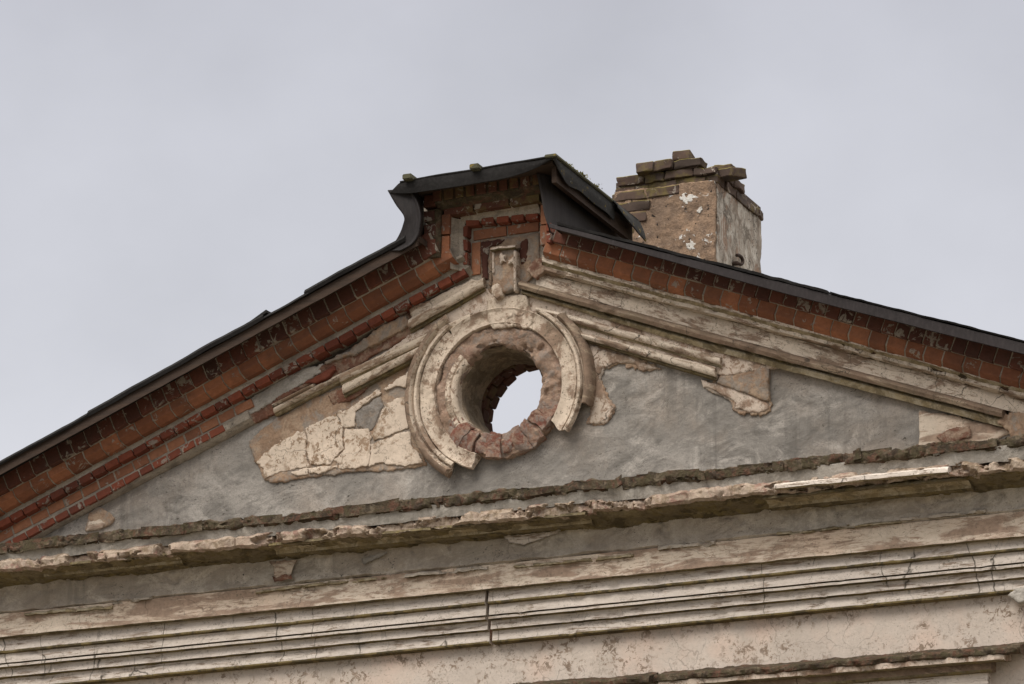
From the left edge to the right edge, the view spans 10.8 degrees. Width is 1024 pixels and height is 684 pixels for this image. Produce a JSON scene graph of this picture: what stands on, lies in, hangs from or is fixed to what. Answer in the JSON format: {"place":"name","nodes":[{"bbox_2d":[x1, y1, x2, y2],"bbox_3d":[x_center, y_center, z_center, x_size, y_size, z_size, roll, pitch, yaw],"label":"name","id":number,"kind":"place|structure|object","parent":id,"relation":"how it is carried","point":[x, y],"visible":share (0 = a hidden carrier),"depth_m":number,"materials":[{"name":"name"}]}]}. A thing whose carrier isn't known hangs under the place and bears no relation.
{"place":"outdoors","nodes":[
{"label":"outdoors","id":0,"kind":"place"},
{"bbox_2d":[0,0,1023,460],"label":"sky","id":1,"kind":"structure","parent":0,"point":[175,174],"materials":[{"name":"grey"}]},
{"label":"ground","id":2,"kind":"structure","parent":0,"visible":0},
{"bbox_2d":[0,153,1023,683],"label":"ruined building","id":3,"kind":"structure","parent":2,"relation":"on","point":[718,457],"depth_m":37.68,"materials":[{"name":"brick"}]},
{"bbox_2d":[566,161,602,188],"bbox_3d":[0.520,-1.159,38.322,0.119,0.042,0.872,-7,-18,21],"label":"moss","id":4,"kind":"object","parent":3,"relation":"on","point":[587,177],"visible":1,"depth_m":38.26,"materials":[{"name":"green plant"}]},
{"bbox_2d":[636,161,654,175],"bbox_3d":[1.014,-1.251,40.008,0.153,0.097,0.262,-7,-18,21],"label":"loose brick","id":5,"kind":"object","parent":3,"relation":"on","point":[644,168],"visible":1,"depth_m":39.90,"materials":[{"name":"brown brick"}]},
{"bbox_2d":[653,159,673,172],"bbox_3d":[1.150,-1.281,39.983,0.166,0.099,0.255,-7,-18,21],"label":"loose brick","id":6,"kind":"object","parent":3,"relation":"on","point":[664,165],"visible":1,"depth_m":39.87,"materials":[{"name":"brown brick"}]},
{"bbox_2d":[718,167,746,181],"bbox_3d":[1.593,-1.230,39.811,0.153,0.102,0.258,12,-20,-36],"label":"loose brick","id":7,"kind":"object","parent":3,"relation":"on","point":[729,174],"visible":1,"depth_m":39.73,"materials":[{"name":"brown brick"}]},
{"bbox_3d":[1.302,-1.291,39.922,0.259,0.093,0.164,-7,-18,21],"label":"loose brick","id":8,"kind":"object","parent":3,"relation":"on","visible":0},
{"bbox_2d":[672,150,694,160],"bbox_3d":[1.281,-1.340,40.014,0.138,0.096,0.253,-5,-17,17],"label":"loose brick","id":9,"kind":"object","parent":8,"relation":"on","point":[682,154],"visible":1,"depth_m":39.91,"materials":[{"name":"brown brick"}]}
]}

